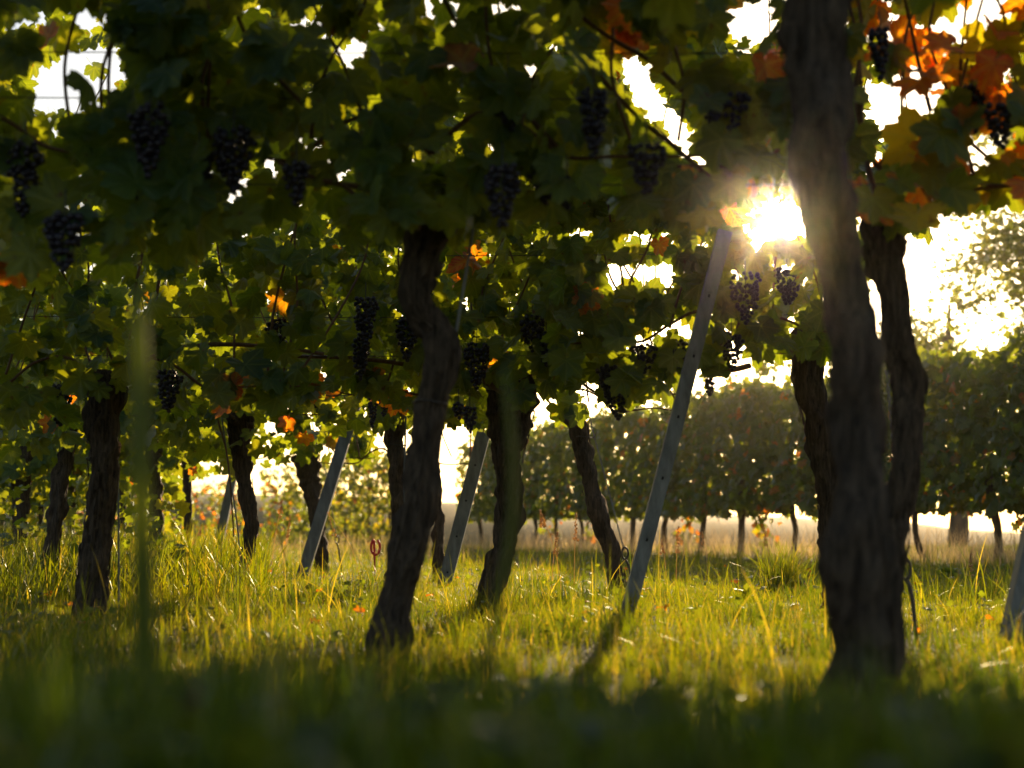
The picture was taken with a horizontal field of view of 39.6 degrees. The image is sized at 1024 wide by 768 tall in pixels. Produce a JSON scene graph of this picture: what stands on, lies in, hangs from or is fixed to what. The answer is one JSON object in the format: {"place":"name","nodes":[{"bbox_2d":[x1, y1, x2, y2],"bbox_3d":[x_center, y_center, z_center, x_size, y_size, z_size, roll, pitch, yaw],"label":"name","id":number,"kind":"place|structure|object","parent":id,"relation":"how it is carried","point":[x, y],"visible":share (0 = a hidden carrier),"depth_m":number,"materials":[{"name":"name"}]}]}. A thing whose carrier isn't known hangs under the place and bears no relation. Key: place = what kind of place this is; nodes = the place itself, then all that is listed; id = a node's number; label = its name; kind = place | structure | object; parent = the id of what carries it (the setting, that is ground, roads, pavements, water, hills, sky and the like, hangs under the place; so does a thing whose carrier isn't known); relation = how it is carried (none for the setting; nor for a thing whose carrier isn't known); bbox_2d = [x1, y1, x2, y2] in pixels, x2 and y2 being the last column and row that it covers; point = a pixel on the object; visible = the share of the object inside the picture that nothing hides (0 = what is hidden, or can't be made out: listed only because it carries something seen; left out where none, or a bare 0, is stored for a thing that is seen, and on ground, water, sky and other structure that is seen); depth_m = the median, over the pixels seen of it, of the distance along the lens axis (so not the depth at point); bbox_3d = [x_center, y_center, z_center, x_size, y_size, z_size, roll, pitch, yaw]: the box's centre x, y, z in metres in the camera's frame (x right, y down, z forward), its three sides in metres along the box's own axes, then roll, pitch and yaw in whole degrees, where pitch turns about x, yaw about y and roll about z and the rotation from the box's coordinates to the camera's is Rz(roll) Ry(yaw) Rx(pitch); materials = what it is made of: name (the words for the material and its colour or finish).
{"place":"outdoors","nodes":[
{"label":"outdoors","id":0,"kind":"place"},
{"bbox_2d":[10,530,493,564],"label":"dry grass","id":1,"kind":"structure","parent":0,"point":[357,544],"depth_m":17.16,"materials":[{"name":"plant"}]},
{"bbox_2d":[0,609,1023,767],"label":"foreground grass","id":2,"kind":"structure","parent":0,"point":[709,736],"depth_m":0.80,"materials":[{"name":"plant"}]},
{"bbox_2d":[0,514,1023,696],"bbox_3d":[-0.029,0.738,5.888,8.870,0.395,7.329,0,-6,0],"label":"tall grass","id":3,"kind":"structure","parent":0,"point":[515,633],"depth_m":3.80,"materials":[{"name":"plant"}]},
{"bbox_2d":[0,539,1023,750],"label":"ground","id":4,"kind":"structure","parent":0,"point":[590,655],"depth_m":4.14,"materials":[{"name":"plant"}]},
{"bbox_2d":[0,498,8,528],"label":"grapevine","id":5,"kind":"object","parent":4,"relation":"on","point":[5,509],"visible":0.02,"depth_m":16.36,"materials":[{"name":"green plant"}]},
{"bbox_2d":[0,476,39,509],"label":"grapevine","id":6,"kind":"object","parent":4,"relation":"on","point":[31,501],"depth_m":13.78,"materials":[{"name":"green plant"}]},
{"bbox_2d":[0,400,83,534],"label":"grapevine","id":7,"kind":"object","parent":4,"relation":"on","point":[11,485],"visible":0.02,"depth_m":12.05,"materials":[{"name":"green plant"}]},
{"bbox_2d":[0,441,85,530],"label":"grapevine","id":8,"kind":"object","parent":4,"relation":"on","point":[40,517],"visible":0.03,"depth_m":13.91,"materials":[{"name":"green plant"}]},
{"bbox_2d":[0,498,85,515],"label":"grapevine","id":9,"kind":"object","parent":4,"relation":"on","point":[83,502],"depth_m":16.13,"materials":[{"name":"green plant"}]},
{"bbox_2d":[0,269,131,549],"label":"grapevine","id":10,"kind":"object","parent":4,"relation":"on","point":[24,467],"visible":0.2,"depth_m":9.46,"materials":[{"name":"green plant"}]},
{"bbox_2d":[0,348,131,542],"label":"grapevine","id":11,"kind":"object","parent":4,"relation":"on","point":[42,476],"visible":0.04,"depth_m":11.82,"materials":[{"name":"green plant"}]},
{"bbox_2d":[0,484,190,574],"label":"undergrowth","id":12,"kind":"object","parent":4,"relation":"on","point":[181,509],"visible":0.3,"depth_m":8.30,"materials":[{"name":"green plant"}]},
{"bbox_2d":[0,205,209,584],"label":"grapevine","id":13,"kind":"object","parent":4,"relation":"on","point":[35,440],"visible":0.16,"depth_m":7.12,"materials":[{"name":"green plant"}]},
{"bbox_2d":[117,460,119,615],"bbox_3d":[-1.366,0.516,4.923,0.036,0.793,0.005,0,-6,0],"label":"vine stake","id":14,"kind":"object","parent":4,"relation":"on","point":[118,551],"visible":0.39,"depth_m":4.91,"materials":[{"name":"wood"}]},
{"bbox_2d":[45,336,194,544],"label":"grapevine","id":15,"kind":"object","parent":4,"relation":"on","point":[172,488],"visible":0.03,"depth_m":11.72,"materials":[{"name":"green plant"}]},
{"bbox_2d":[0,0,243,291],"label":"grapevine","id":16,"kind":"object","parent":4,"relation":"on","point":[132,185],"visible":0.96,"depth_m":3.04,"materials":[{"name":"green plant"}]},
{"bbox_2d":[129,286,155,712],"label":"tall weed","id":17,"kind":"object","parent":4,"relation":"on","point":[143,588],"visible":0.86,"depth_m":1.09,"materials":[{"name":"green plant"}]},
{"bbox_2d":[51,279,237,559],"bbox_3d":[-2.423,0.273,9.814,1.430,2.299,0.663,0,-6,0],"label":"grapevine","id":18,"kind":"object","parent":4,"relation":"on","point":[165,460],"visible":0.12,"depth_m":9.74,"materials":[{"name":"green plant"}]},
{"bbox_2d":[0,516,301,608],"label":"tall weeds","id":19,"kind":"object","parent":4,"relation":"on","point":[220,552],"visible":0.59,"depth_m":6.62,"materials":[{"name":"green plant"}]},
{"bbox_2d":[130,454,218,485],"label":"grapevine","id":20,"kind":"object","parent":4,"relation":"on","point":[202,472],"visible":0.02,"depth_m":13.82,"materials":[{"name":"green plant"}]},
{"bbox_2d":[162,498,192,535],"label":"grapevine","id":21,"kind":"object","parent":4,"relation":"on","point":[172,502],"visible":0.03,"depth_m":41.51,"materials":[{"name":"green plant"}]},
{"bbox_2d":[119,329,261,551],"bbox_3d":[-2.744,0.472,11.728,1.473,2.277,0.640,0,-6,0],"label":"grapevine","id":22,"kind":"object","parent":4,"relation":"on","point":[187,485],"visible":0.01,"depth_m":11.64,"materials":[{"name":"green plant"}]},
{"bbox_2d":[0,0,408,619],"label":"grapevine","id":23,"kind":"object","parent":4,"relation":"on","point":[286,274],"visible":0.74,"depth_m":4.84,"materials":[{"name":"green plant"}]},
{"bbox_2d":[75,353,785,356],"bbox_3d":[-0.700,-0.106,5.189,3.400,0.013,0.003,0,-6,0],"label":"trellis wire","id":24,"kind":"object","parent":23,"relation":"attached to","point":[323,356],"visible":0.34,"depth_m":5.19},
{"bbox_2d":[139,253,770,255],"bbox_3d":[-0.700,-0.473,5.197,3.400,0.013,0.003,0,-6,0],"label":"trellis wire","id":25,"kind":"object","parent":23,"relation":"attached to","point":[496,255],"visible":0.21,"depth_m":5.20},
{"bbox_2d":[191,483,220,541],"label":"grapevine","id":26,"kind":"object","parent":4,"relation":"on","point":[208,487],"visible":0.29,"depth_m":40.70,"materials":[{"name":"green plant"}]},
{"bbox_2d":[92,221,348,581],"bbox_3d":[-1.557,0.042,7.733,1.526,2.248,0.651,0,-6,0],"label":"grapevine","id":27,"kind":"object","parent":4,"relation":"on","point":[241,425],"visible":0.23,"depth_m":7.63,"materials":[{"name":"green plant"}]},
{"bbox_2d":[212,474,236,554],"bbox_3d":[-2.640,1.319,12.933,0.292,1.172,0.060,0,-6,0],"label":"trellis post","id":28,"kind":"object","parent":4,"relation":"on","point":[225,513],"visible":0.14,"depth_m":12.92,"materials":[{"name":"metal"}]},
{"bbox_2d":[211,480,244,544],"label":"grapevine","id":29,"kind":"object","parent":4,"relation":"on","point":[220,500],"visible":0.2,"depth_m":39.87,"materials":[{"name":"green plant"}]},
{"bbox_2d":[221,417,241,565],"bbox_3d":[-1.486,0.668,7.572,0.155,1.042,0.007,0,-6,0],"label":"vine stake","id":30,"kind":"object","parent":4,"relation":"on","point":[233,497],"visible":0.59,"depth_m":7.57,"materials":[{"name":"metal"}]},
{"bbox_2d":[270,499,282,587],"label":"seed stalk","id":31,"kind":"object","parent":4,"relation":"on","point":[281,510],"visible":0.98,"depth_m":7.96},
{"bbox_2d":[259,469,301,545],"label":"grapevine","id":32,"kind":"object","parent":4,"relation":"on","point":[273,489],"visible":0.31,"depth_m":36.70,"materials":[{"name":"green plant"}]},
{"bbox_2d":[282,514,290,583],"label":"seed stalk","id":33,"kind":"object","parent":4,"relation":"on","point":[289,524],"visible":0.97,"depth_m":8.25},
{"bbox_2d":[278,464,322,548],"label":"grapevine","id":34,"kind":"object","parent":4,"relation":"on","point":[294,495],"visible":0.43,"depth_m":35.78,"materials":[{"name":"green plant"}]},
{"bbox_2d":[251,303,380,574],"bbox_3d":[-1.561,0.336,10.331,1.345,2.271,0.633,0,-6,0],"label":"grapevine","id":35,"kind":"object","parent":4,"relation":"on","point":[305,459],"visible":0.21,"depth_m":10.23,"materials":[{"name":"green plant"}]},
{"bbox_2d":[298,464,347,548],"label":"grapevine","id":36,"kind":"object","parent":4,"relation":"on","point":[304,524],"visible":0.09,"depth_m":34.99,"materials":[{"name":"green plant"}]},
{"bbox_2d":[295,398,362,579],"bbox_3d":[-1.211,0.781,9.168,0.501,1.468,0.059,0,-6,0],"label":"trellis post","id":37,"kind":"object","parent":4,"relation":"on","point":[327,495],"visible":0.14,"depth_m":9.14,"materials":[{"name":"metal"}]},
{"bbox_2d":[334,535,342,573],"bbox_3d":[-1.257,1.312,10.320,0.072,0.431,0.012,0,-6,0],"label":"ground anchor","id":38,"kind":"object","parent":4,"relation":"on","point":[338,550],"visible":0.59,"depth_m":10.33,"materials":[{"name":"metal"}]},
{"bbox_2d":[320,456,366,548],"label":"grapevine","id":39,"kind":"object","parent":4,"relation":"on","point":[341,506],"visible":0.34,"depth_m":33.38,"materials":[{"name":"green plant"}]},
{"bbox_2d":[327,512,359,577],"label":"seed stalk","id":40,"kind":"object","parent":4,"relation":"on","point":[333,529],"visible":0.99,"depth_m":8.75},
{"bbox_2d":[340,453,389,546],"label":"grapevine","id":41,"kind":"object","parent":4,"relation":"on","point":[354,486],"visible":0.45,"depth_m":32.36,"materials":[{"name":"green plant"}]},
{"bbox_2d":[370,539,380,579],"bbox_3d":[-0.859,1.112,8.933,0.072,0.280,0.016,0,-6,0],"label":"marker loop","id":42,"kind":"object","parent":4,"relation":"on","point":[373,549],"visible":0.78,"depth_m":8.94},
{"bbox_2d":[244,205,508,578],"bbox_3d":[-0.681,0.017,7.382,1.694,2.226,0.738,0,-6,0],"label":"grapevine","id":43,"kind":"object","parent":4,"relation":"on","point":[379,420],"visible":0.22,"depth_m":7.34,"materials":[{"name":"green plant"}]},
{"bbox_2d":[362,447,391,547],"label":"grapevine","id":44,"kind":"object","parent":4,"relation":"on","point":[385,465],"visible":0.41,"depth_m":31.29,"materials":[{"name":"green plant"}]},
{"bbox_2d":[304,256,485,580],"bbox_3d":[-0.536,0.222,9.344,1.656,2.235,0.624,0,-6,0],"label":"grapevine","id":45,"kind":"object","parent":4,"relation":"on","point":[437,534],"visible":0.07,"depth_m":9.23,"materials":[{"name":"green plant"}]},
{"bbox_2d":[403,416,406,500],"bbox_3d":[-0.554,0.605,7.327,0.021,1.117,0.009,0,-6,0],"label":"vine stake","id":46,"kind":"object","parent":4,"relation":"on","point":[405,444],"visible":0.16,"depth_m":7.36,"materials":[{"name":"metal"}]},
{"bbox_2d":[102,0,744,671],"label":"grapevine","id":47,"kind":"object","parent":4,"relation":"on","point":[514,120],"visible":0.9,"depth_m":3.13,"materials":[{"name":"green plant"}]},
{"bbox_2d":[0,183,1004,185],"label":"trellis wire","id":48,"kind":"object","parent":47,"relation":"attached to","point":[597,184],"visible":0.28,"depth_m":3.24,"materials":[{"name":"metal"}]},
{"bbox_2d":[43,51,1023,53],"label":"trellis wire","id":49,"kind":"object","parent":47,"relation":"attached to","point":[482,53],"visible":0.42,"depth_m":3.32,"materials":[{"name":"metal"}]},
{"bbox_2d":[438,431,488,585],"bbox_3d":[-0.307,0.839,8.153,0.362,1.140,0.069,0,-6,0],"label":"trellis post","id":50,"kind":"object","parent":4,"relation":"on","point":[467,495],"visible":0.67,"depth_m":8.14,"materials":[{"name":"metal"}]},
{"bbox_2d":[455,229,474,331],"bbox_3d":[-0.180,0.187,3.268,0.184,1.106,0.006,0,-6,0],"label":"vine stake","id":51,"kind":"object","parent":4,"relation":"on","point":[464,279],"visible":0.28,"depth_m":3.31,"materials":[{"name":"metal"}]},
{"bbox_2d":[454,429,496,545],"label":"grapevine","id":52,"kind":"object","parent":4,"relation":"on","point":[465,456],"visible":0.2,"depth_m":28.56,"materials":[{"name":"green plant"}]},
{"bbox_2d":[440,575,526,615],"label":"grass tuft","id":53,"kind":"object","parent":4,"relation":"on","point":[487,599],"visible":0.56,"depth_m":5.13,"materials":[{"name":"plant"}]},
{"bbox_2d":[471,436,495,533],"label":"grapevine","id":54,"kind":"object","parent":4,"relation":"on","point":[484,505],"visible":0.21,"depth_m":27.14,"materials":[{"name":"green plant"}]},
{"bbox_2d":[475,370,517,722],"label":"tall weed","id":55,"kind":"object","parent":4,"relation":"on","point":[497,608],"visible":0.91,"depth_m":1.09,"materials":[{"name":"green plant"}]},
{"bbox_2d":[297,35,701,615],"bbox_3d":[-0.104,-0.199,5.316,1.710,2.258,0.713,0,-6,0],"label":"grapevine","id":56,"kind":"object","parent":4,"relation":"on","point":[359,335],"visible":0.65,"depth_m":5.21,"materials":[{"name":"green plant"}]},
{"bbox_2d":[13,314,787,317],"bbox_3d":[-0.700,-0.246,5.153,3.400,0.013,0.003,0,-6,0],"label":"trellis wire","id":57,"kind":"object","parent":56,"relation":"attached to","point":[265,317],"visible":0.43,"depth_m":5.15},
{"bbox_2d":[12,562,1000,632],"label":"fallen leaves","id":58,"kind":"object","parent":4,"relation":"on","point":[357,609],"visible":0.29,"depth_m":5.08,"materials":[{"name":"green plant"}]},
{"bbox_2d":[0,559,1014,647],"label":"clover","id":59,"kind":"object","parent":4,"relation":"on","point":[558,624],"visible":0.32,"depth_m":4.78,"materials":[{"name":"green plant"}]},
{"bbox_2d":[0,664,1023,767],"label":"weeds","id":60,"kind":"object","parent":4,"relation":"on","point":[1006,747],"visible":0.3,"depth_m":0.76,"materials":[{"name":"green plant"}]},
{"bbox_2d":[487,440,541,524],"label":"grapevine","id":61,"kind":"object","parent":4,"relation":"on","point":[493,498],"visible":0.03,"depth_m":26.50,"materials":[{"name":"green plant"}]},
{"bbox_2d":[520,412,562,545],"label":"grapevine","id":62,"kind":"object","parent":4,"relation":"on","point":[527,499],"visible":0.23,"depth_m":24.90,"materials":[{"name":"green plant"}]},
{"bbox_2d":[524,419,575,545],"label":"grapevine","id":63,"kind":"object","parent":4,"relation":"on","point":[541,478],"visible":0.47,"depth_m":24.08,"materials":[{"name":"green plant"}]},
{"bbox_2d":[539,509,560,586],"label":"seed stalk","id":64,"kind":"object","parent":4,"relation":"on","point":[541,520],"visible":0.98,"depth_m":6.46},
{"bbox_2d":[551,532,558,588],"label":"seed stalk","id":65,"kind":"object","parent":4,"relation":"on","point":[554,551],"visible":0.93,"depth_m":6.55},
{"bbox_2d":[438,181,677,588],"bbox_3d":[0.225,-0.023,7.141,1.371,2.260,0.637,0,-6,0],"label":"grapevine","id":66,"kind":"object","parent":4,"relation":"on","point":[572,412],"visible":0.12,"depth_m":7.03,"materials":[{"name":"green plant"}]},
{"bbox_2d":[572,512,578,581],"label":"seed stalk","id":67,"kind":"object","parent":4,"relation":"on","point":[576,528],"visible":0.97,"depth_m":7.16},
{"bbox_2d":[547,402,605,547],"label":"grapevine","id":68,"kind":"object","parent":4,"relation":"on","point":[566,504],"visible":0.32,"depth_m":23.09,"materials":[{"name":"green plant"}]},
{"bbox_2d":[571,402,637,523],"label":"grapevine","id":69,"kind":"object","parent":4,"relation":"on","point":[580,503],"visible":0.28,"depth_m":21.99,"materials":[{"name":"green plant"}]},
{"bbox_2d":[564,582,685,625],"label":"grass tuft","id":70,"kind":"object","parent":4,"relation":"on","point":[630,608],"visible":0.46,"depth_m":4.55,"materials":[{"name":"plant"}]},
{"bbox_2d":[621,546,630,573],"bbox_3d":[0.560,0.973,6.836,0.070,0.382,0.012,0,-6,0],"label":"ground anchor","id":71,"kind":"object","parent":4,"relation":"on","point":[626,561],"visible":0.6,"depth_m":6.85,"materials":[{"name":"metal"}]},
{"bbox_2d":[581,385,625,548],"bbox_3d":[0.439,0.391,6.922,0.228,0.836,0.011,-1,-6,13],"label":"anchor wire","id":72,"kind":"object","parent":71,"relation":"attached to","point":[602,470],"visible":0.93,"depth_m":6.91,"materials":[{"name":"metal"}]},
{"bbox_2d":[597,405,663,550],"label":"grapevine","id":73,"kind":"object","parent":4,"relation":"on","point":[628,450],"visible":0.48,"depth_m":20.90,"materials":[{"name":"green plant"}]},
{"bbox_2d":[659,539,666,580],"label":"seed stalk","id":74,"kind":"object","parent":4,"relation":"on","point":[662,550],"visible":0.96,"depth_m":7.84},
{"bbox_2d":[627,389,700,549],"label":"grapevine","id":75,"kind":"object","parent":4,"relation":"on","point":[651,426],"visible":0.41,"depth_m":19.90,"materials":[{"name":"green plant"}]},
{"bbox_2d":[620,229,732,618],"bbox_3d":[0.511,0.260,4.715,0.461,1.572,0.047,0,-6,0],"label":"trellis post","id":76,"kind":"object","parent":4,"relation":"on","point":[636,578],"visible":0.74,"depth_m":4.71,"materials":[{"name":"metal"}]},
{"bbox_2d":[675,526,680,580],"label":"seed stalk","id":77,"kind":"object","parent":4,"relation":"on","point":[677,543],"visible":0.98,"depth_m":7.55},
{"bbox_2d":[656,378,741,549],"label":"grapevine","id":78,"kind":"object","parent":4,"relation":"on","point":[688,506],"visible":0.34,"depth_m":18.72,"materials":[{"name":"green plant"}]},
{"bbox_2d":[460,0,956,701],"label":"grapevine","id":79,"kind":"object","parent":4,"relation":"on","point":[858,566],"visible":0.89,"depth_m":2.20,"materials":[{"name":"brown plant"}]},
{"bbox_2d":[527,0,933,611],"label":"grapevine","id":80,"kind":"object","parent":4,"relation":"on","point":[760,331],"visible":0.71,"depth_m":4.89,"materials":[{"name":"green plant"}]},
{"bbox_2d":[694,363,784,556],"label":"grapevine","id":81,"kind":"object","parent":4,"relation":"on","point":[727,401],"visible":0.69,"depth_m":17.67,"materials":[{"name":"green plant"}]},
{"bbox_2d":[732,583,762,597],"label":"weed plant","id":82,"kind":"object","parent":4,"relation":"on","point":[745,588],"visible":0.32,"depth_m":6.14,"materials":[{"name":"yellow plant"}]},
{"bbox_2d":[763,527,770,576],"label":"seed stalk","id":83,"kind":"object","parent":4,"relation":"on","point":[765,539],"visible":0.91,"depth_m":8.15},
{"bbox_2d":[726,538,817,593],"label":"grass tuft","id":84,"kind":"object","parent":4,"relation":"on","point":[781,569],"visible":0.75,"depth_m":6.90,"materials":[{"name":"plant"}]},
{"bbox_2d":[740,360,817,549],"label":"grapevine","id":85,"kind":"object","parent":4,"relation":"on","point":[779,497],"visible":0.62,"depth_m":16.71,"materials":[{"name":"green plant"}]},
{"bbox_2d":[576,0,1023,592],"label":"grapevine","id":86,"kind":"object","parent":4,"relation":"on","point":[924,150],"visible":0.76,"depth_m":3.23,"materials":[{"name":"green plant"}]},
{"bbox_2d":[890,0,1023,218],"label":"grapevine","id":87,"kind":"object","parent":86,"relation":"attached to","point":[988,65],"visible":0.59,"depth_m":3.29,"materials":[{"name":"green plant"}]},
{"bbox_2d":[0,97,992,99],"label":"trellis wire","id":88,"kind":"object","parent":87,"relation":"attached to","point":[481,99],"visible":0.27,"depth_m":3.29,"materials":[{"name":"metal"}]},
{"bbox_2d":[793,574,815,591],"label":"weed plant","id":89,"kind":"object","parent":4,"relation":"on","point":[799,575],"visible":0.26,"depth_m":6.93,"materials":[{"name":"green plant"}]},
{"bbox_2d":[790,361,892,517],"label":"grapevine","id":90,"kind":"object","parent":4,"relation":"on","point":[807,502],"visible":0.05,"depth_m":15.98,"materials":[{"name":"green plant"}]},
{"bbox_2d":[904,558,917,640],"bbox_3d":[1.079,0.661,3.852,0.058,0.385,0.012,0,-6,0],"label":"ground anchor","id":91,"kind":"object","parent":4,"relation":"on","point":[912,601],"visible":0.45,"depth_m":3.86,"materials":[{"name":"metal"}]},
{"bbox_2d":[885,370,891,438],"bbox_3d":[1.059,0.228,3.923,0.011,0.542,0.062,3,-7,-24],"label":"anchor wire","id":92,"kind":"object","parent":91,"relation":"attached to","point":[888,397],"visible":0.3,"depth_m":3.96,"materials":[{"name":"metal"}]},
{"bbox_2d":[881,321,973,560],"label":"grapevine","id":93,"kind":"object","parent":4,"relation":"on","point":[927,497],"visible":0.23,"depth_m":14.22,"materials":[{"name":"green plant"}]},
{"bbox_2d":[878,303,1007,547],"bbox_3d":[7.772,0.881,27.197,4.070,4.911,2.945,5,-8,-41],"label":"tree","id":94,"kind":"object","parent":4,"relation":"on","point":[924,342],"visible":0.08,"depth_m":26.83,"materials":[{"name":"green plant"}]},
{"bbox_2d":[936,563,964,582],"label":"weed plant","id":95,"kind":"object","parent":4,"relation":"on","point":[945,568],"visible":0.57,"depth_m":8.40,"materials":[{"name":"green plant"}]},
{"bbox_2d":[965,549,973,577],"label":"seed stalk","id":96,"kind":"object","parent":4,"relation":"on","point":[970,561],"visible":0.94,"depth_m":6.45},
{"bbox_2d":[920,313,1023,559],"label":"grapevine","id":97,"kind":"object","parent":4,"relation":"on","point":[979,422],"visible":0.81,"depth_m":13.52,"materials":[{"name":"green plant"}]},
{"bbox_2d":[921,55,1023,411],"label":"tree","id":98,"kind":"object","parent":4,"relation":"on","point":[1012,242],"visible":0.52,"depth_m":25.59,"materials":[{"name":"green plant"}]},
{"bbox_2d":[991,327,1023,514],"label":"grapevine","id":99,"kind":"object","parent":4,"relation":"on","point":[1016,427],"visible":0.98,"depth_m":12.92,"materials":[{"name":"green plant"}]},
{"bbox_2d":[999,521,1023,648],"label":"trellis post","id":100,"kind":"object","parent":4,"relation":"on","point":[1015,596],"visible":0.34,"depth_m":3.64,"materials":[{"name":"metal"}]},
{"bbox_2d":[4,492,1020,547],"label":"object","id":101,"kind":"structure","parent":0,"point":[729,525],"depth_m":151.66,"materials":[{"name":"plant"}]},
{"bbox_2d":[5,0,1023,532],"label":"sky","id":102,"kind":"structure","parent":0,"point":[753,22],"materials":[{"name":"white"}]},
{"bbox_2d":[430,521,1019,566],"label":"dry grass","id":103,"kind":"structure","parent":0,"point":[758,547],"depth_m":16.53,"materials":[{"name":"plant"}]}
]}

